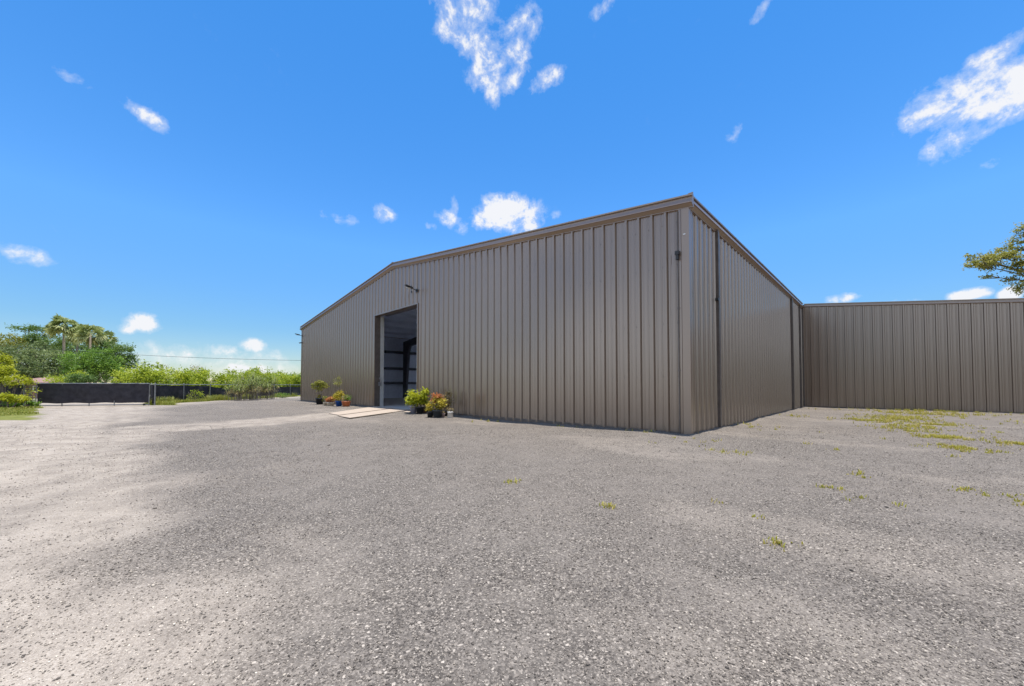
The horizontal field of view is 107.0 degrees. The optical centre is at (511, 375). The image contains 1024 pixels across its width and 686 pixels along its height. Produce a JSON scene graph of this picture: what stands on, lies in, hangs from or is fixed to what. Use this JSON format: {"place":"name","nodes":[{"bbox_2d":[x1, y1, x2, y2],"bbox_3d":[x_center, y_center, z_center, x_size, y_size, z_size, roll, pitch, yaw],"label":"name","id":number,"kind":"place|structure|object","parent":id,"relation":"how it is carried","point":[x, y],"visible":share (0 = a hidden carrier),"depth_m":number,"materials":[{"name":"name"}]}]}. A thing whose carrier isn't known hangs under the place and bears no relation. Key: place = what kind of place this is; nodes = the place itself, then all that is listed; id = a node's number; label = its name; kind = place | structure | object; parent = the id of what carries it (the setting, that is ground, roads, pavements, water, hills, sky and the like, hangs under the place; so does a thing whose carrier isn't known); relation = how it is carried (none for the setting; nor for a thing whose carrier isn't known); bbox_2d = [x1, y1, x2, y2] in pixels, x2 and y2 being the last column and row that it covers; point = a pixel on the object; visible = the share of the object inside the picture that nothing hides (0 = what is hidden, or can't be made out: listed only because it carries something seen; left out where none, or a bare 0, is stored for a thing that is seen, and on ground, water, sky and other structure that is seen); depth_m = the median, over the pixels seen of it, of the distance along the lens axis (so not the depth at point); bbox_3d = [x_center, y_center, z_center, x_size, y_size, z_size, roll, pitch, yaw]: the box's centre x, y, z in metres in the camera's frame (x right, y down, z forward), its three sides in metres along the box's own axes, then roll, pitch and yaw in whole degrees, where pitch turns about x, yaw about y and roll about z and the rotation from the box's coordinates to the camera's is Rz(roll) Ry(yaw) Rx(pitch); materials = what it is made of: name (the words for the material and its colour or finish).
{"place":"outdoors","nodes":[
{"label":"outdoors","id":0,"kind":"place"},
{"bbox_2d":[0,392,296,415],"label":"grass","id":1,"kind":"structure","parent":0,"point":[160,401],"depth_m":20.13,"materials":[{"name":"green plant"}]},
{"bbox_2d":[0,345,300,360],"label":"overhead wire","id":2,"kind":"object","parent":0,"point":[147,355],"visible":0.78,"depth_m":32.88,"materials":[{"name":"black plastic"}]},
{"bbox_2d":[0,395,1023,685],"bbox_3d":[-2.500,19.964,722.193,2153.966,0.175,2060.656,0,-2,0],"label":"ground","id":3,"kind":"structure","parent":0,"point":[292,415],"depth_m":2.33,"materials":[{"name":"grey gravel"}]},
{"bbox_2d":[4,384,25,405],"bbox_3d":[-25.771,0.957,17.078,6.060,1.180,0.108,0,-2,-14],"label":"screened fence","id":4,"kind":"object","parent":3,"relation":"on","point":[17,392],"visible":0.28,"depth_m":17.74,"materials":[{"name":"black fabric"}]},
{"bbox_2d":[0,331,30,375],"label":"broadleaf tree","id":5,"kind":"object","parent":3,"relation":"on","point":[7,341],"visible":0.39,"depth_m":46.96,"materials":[{"name":"green plant"}]},
{"bbox_2d":[0,390,34,407],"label":"shrub","id":6,"kind":"object","parent":3,"relation":"on","point":[10,397],"visible":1,"depth_m":16.20,"materials":[{"name":"green plant"}]},
{"bbox_2d":[0,352,40,406],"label":"shrub","id":7,"kind":"object","parent":3,"relation":"on","point":[9,364],"visible":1,"depth_m":16.99,"materials":[{"name":"green plant"}]},
{"bbox_2d":[1,398,42,406],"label":"shrub","id":8,"kind":"object","parent":3,"relation":"on","point":[32,403],"visible":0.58,"depth_m":16.97,"materials":[{"name":"green plant"}]},
{"bbox_2d":[25,378,32,405],"bbox_3d":[-22.660,0.837,17.837,0.310,1.460,0.190,0,-2,0],"label":"gate post","id":9,"kind":"object","parent":3,"relation":"on","point":[27,386],"visible":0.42,"depth_m":17.78,"materials":[{"name":"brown wood"}]},
{"bbox_2d":[0,336,75,379],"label":"broadleaf tree","id":10,"kind":"object","parent":3,"relation":"on","point":[36,359],"visible":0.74,"depth_m":39.72,"materials":[{"name":"green plant"}]},
{"bbox_2d":[4,323,73,363],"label":"flat topped tree","id":11,"kind":"object","parent":3,"relation":"on","point":[34,337],"visible":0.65,"depth_m":48.77,"materials":[{"name":"green plant"}]},
{"bbox_2d":[14,378,88,397],"bbox_3d":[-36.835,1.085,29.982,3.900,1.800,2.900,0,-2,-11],"label":"house","id":12,"kind":"structure","parent":3,"relation":"on","point":[39,380],"depth_m":29.01,"materials":[{"name":"brick"}]},
{"bbox_2d":[41,313,78,369],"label":"palm tree","id":13,"kind":"object","parent":3,"relation":"on","point":[56,325],"visible":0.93,"depth_m":43.56,"materials":[{"name":"green plant"}]},
{"bbox_2d":[11,358,112,382],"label":"treeline","id":14,"kind":"object","parent":3,"relation":"on","point":[83,362],"visible":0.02,"depth_m":52.08,"materials":[{"name":"green plant"}]},
{"bbox_2d":[42,369,87,382],"bbox_3d":[-27.714,0.645,23.688,2.298,2.070,1.735,0,-2,0],"label":"shrub","id":15,"kind":"object","parent":3,"relation":"on","point":[60,380],"visible":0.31,"depth_m":23.38,"materials":[{"name":"green plant"}]},
{"bbox_2d":[47,336,104,360],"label":"broadleaf tree","id":16,"kind":"object","parent":3,"relation":"on","point":[80,348],"visible":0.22,"depth_m":54.17,"materials":[{"name":"green plant"}]},
{"bbox_2d":[65,326,88,356],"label":"palm tree","id":17,"kind":"object","parent":3,"relation":"on","point":[68,340],"visible":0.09,"depth_m":49.77,"materials":[{"name":"green plant"}]},
{"bbox_2d":[62,371,98,382],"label":"shrub","id":18,"kind":"object","parent":3,"relation":"on","point":[75,378],"visible":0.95,"depth_m":22.53,"materials":[{"name":"green plant"}]},
{"bbox_2d":[72,324,107,382],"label":"palm tree","id":19,"kind":"object","parent":3,"relation":"on","point":[80,334],"visible":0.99,"depth_m":43.06,"materials":[{"name":"green plant"}]},
{"bbox_2d":[52,345,130,382],"bbox_3d":[-40.919,-0.450,37.110,6.505,5.066,4.598,0,-2,0],"label":"broadleaf tree","id":20,"kind":"object","parent":3,"relation":"on","point":[92,365],"visible":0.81,"depth_m":36.42,"materials":[{"name":"green plant"}]},
{"bbox_2d":[35,383,149,405],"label":"driveway gate","id":21,"kind":"structure","parent":3,"relation":"on","point":[62,393],"depth_m":18.41,"materials":[{"name":"black plastic"}]},
{"bbox_2d":[96,330,118,382],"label":"palm tree","id":22,"kind":"object","parent":3,"relation":"on","point":[110,334],"visible":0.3,"depth_m":48.26,"materials":[{"name":"green plant"}]},
{"bbox_2d":[92,338,141,370],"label":"broadleaf tree","id":23,"kind":"object","parent":3,"relation":"on","point":[120,351],"visible":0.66,"depth_m":44.09,"materials":[{"name":"green plant"}]},
{"bbox_2d":[107,369,138,382],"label":"shrub","id":24,"kind":"object","parent":3,"relation":"on","point":[115,374],"visible":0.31,"depth_m":24.79,"materials":[{"name":"green plant"}]},
{"bbox_2d":[187,390,203,399],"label":"weed clump","id":25,"kind":"object","parent":3,"relation":"on","point":[200,393],"visible":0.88,"depth_m":23.66,"materials":[{"name":"green plant"}]},
{"bbox_2d":[113,359,300,392],"bbox_3d":[-22.317,0.430,32.847,3.390,2.964,22.662,0,-2,0],"label":"hedge","id":26,"kind":"object","parent":3,"relation":"on","point":[148,374],"visible":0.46,"depth_m":26.25,"materials":[{"name":"green plant"}]},
{"bbox_2d":[150,383,300,404],"bbox_3d":[-20.202,1.256,29.442,1.816,1.230,21.084,0,-2,-7],"label":"screened fence","id":27,"kind":"object","parent":3,"relation":"on","point":[165,391],"visible":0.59,"depth_m":23.91,"materials":[{"name":"black fabric"}]},
{"bbox_2d":[221,380,250,400],"bbox_3d":[-17.986,0.995,24.852,1.694,1.377,1.342,0,-2,0],"label":"cane clump","id":28,"kind":"object","parent":3,"relation":"on","point":[237,388],"visible":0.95,"depth_m":24.84,"materials":[{"name":"green plant"}]},
{"bbox_2d":[223,373,271,400],"bbox_3d":[-17.878,0.720,25.619,3.119,1.966,2.161,0,-2,0],"label":"cane clump","id":29,"kind":"object","parent":3,"relation":"on","point":[252,387],"visible":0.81,"depth_m":25.54,"materials":[{"name":"green plant"}]},
{"bbox_2d":[250,373,282,398],"bbox_3d":[-18.047,0.814,27.663,2.050,1.890,2.865,1,-2,-42],"label":"cane clump","id":30,"kind":"object","parent":3,"relation":"on","point":[264,386],"visible":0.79,"depth_m":27.52,"materials":[{"name":"green plant"}]},
{"bbox_2d":[274,392,289,397],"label":"weed clump","id":31,"kind":"object","parent":3,"relation":"on","point":[277,395],"visible":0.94,"depth_m":29.55,"materials":[{"name":"green plant"}]},
{"bbox_2d":[264,371,300,386],"bbox_3d":[-24.134,0.746,40.051,6.706,2.833,3.490,0,-2,0],"label":"broadleaf tree","id":32,"kind":"object","parent":3,"relation":"on","point":[290,374],"visible":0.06,"depth_m":39.54,"materials":[{"name":"green plant"}]},
{"bbox_2d":[310,380,330,404],"bbox_3d":[-10.217,0.874,20.217,0.661,1.338,1.042,-1,-2,26],"label":"potted plant","id":33,"kind":"object","parent":3,"relation":"on","point":[322,385],"visible":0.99,"depth_m":20.04,"materials":[{"name":"green plant"}]},
{"bbox_2d":[324,397,334,405],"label":"potted plant","id":34,"kind":"object","parent":3,"relation":"on","point":[329,402],"visible":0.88,"depth_m":18.61,"materials":[{"name":"grey plant"}]},
{"bbox_2d":[331,376,344,405],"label":"potted plant","id":35,"kind":"object","parent":3,"relation":"on","point":[337,395],"visible":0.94,"depth_m":18.11,"materials":[{"name":"green plant"}]},
{"bbox_2d":[341,395,350,406],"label":"potted plant","id":36,"kind":"object","parent":3,"relation":"on","point":[345,403],"visible":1,"depth_m":17.70,"materials":[{"name":"green plant"}]},
{"bbox_2d":[329,406,391,414],"bbox_3d":[-5.789,1.386,15.249,1.368,0.016,5.348,0,-2,0],"label":"plywood sheet","id":37,"kind":"object","parent":3,"relation":"on","point":[368,409],"visible":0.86,"depth_m":14.78,"materials":[{"name":"beige wood"}]},
{"bbox_2d":[339,408,409,417],"bbox_3d":[-4.844,1.346,13.809,1.052,0.018,4.681,0,-2,9],"label":"plywood sheet","id":38,"kind":"object","parent":3,"relation":"on","point":[362,414],"visible":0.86,"depth_m":13.17,"materials":[{"name":"beige wood"}]},
{"bbox_2d":[405,389,419,413],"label":"potted plant","id":39,"kind":"object","parent":3,"relation":"on","point":[410,399],"visible":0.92,"depth_m":13.59,"materials":[{"name":"green plant"}]},
{"bbox_2d":[414,386,431,413],"bbox_3d":[-3.285,0.887,13.729,0.702,0.988,0.636,0,-2,8],"label":"potted plant","id":40,"kind":"object","parent":3,"relation":"on","point":[423,398],"visible":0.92,"depth_m":13.62,"materials":[{"name":"green plant"}]},
{"bbox_2d":[425,401,433,417],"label":"potted plant","id":41,"kind":"object","parent":3,"relation":"on","point":[430,412],"visible":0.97,"depth_m":12.38,"materials":[{"name":"green plant"}]},
{"bbox_2d":[428,392,446,417],"bbox_3d":[-2.421,0.956,12.414,0.598,0.841,0.571,1,-2,-26],"label":"potted plant","id":42,"kind":"object","parent":3,"relation":"on","point":[438,400],"visible":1,"depth_m":12.35,"materials":[{"name":"green plant"}]},
{"bbox_2d":[443,391,452,415],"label":"potted plant","id":43,"kind":"object","parent":3,"relation":"on","point":[447,402],"visible":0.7,"depth_m":12.98,"materials":[{"name":"green plant"}]},
{"bbox_2d":[447,407,452,417],"bbox_3d":[-2.005,1.198,12.351,0.223,0.366,0.206,-1,-2,22],"label":"bucket","id":44,"kind":"object","parent":3,"relation":"on","point":[450,414],"visible":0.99,"depth_m":12.29,"materials":[{"name":"grey plastic"}]},
{"bbox_2d":[300,192,803,433],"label":"metal warehouse","id":45,"kind":"structure","parent":3,"relation":"on","point":[682,314],"depth_m":10.56,"materials":[{"name":"grey metal"}]},
{"bbox_2d":[405,284,417,292],"bbox_3d":[-3.983,-3.429,14.979,0.140,0.320,0.520,-1,-2,45],"label":"wall lamp","id":46,"kind":"object","parent":45,"relation":"attached to","point":[410,287],"visible":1,"depth_m":14.95,"materials":[{"name":"black plastic"}]},
{"bbox_2d":[471,408,1023,551],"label":"weeds","id":47,"kind":"object","parent":3,"relation":"on","point":[927,426],"visible":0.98,"depth_m":8.56,"materials":[{"name":"green plant"}]},
{"bbox_2d":[802,298,1023,412],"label":"lean to annex","id":48,"kind":"object","parent":3,"relation":"on","point":[966,355],"visible":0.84,"depth_m":15.53,"materials":[{"name":"grey metal"}]},
{"bbox_2d":[962,222,1023,296],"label":"live oak","id":49,"kind":"object","parent":3,"relation":"on","point":[988,261],"visible":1,"depth_m":24.19,"materials":[{"name":"green plant"}]},
{"bbox_2d":[0,0,1023,385],"label":"sky","id":50,"kind":"structure","parent":0,"point":[182,180],"materials":[{"name":"blue"}]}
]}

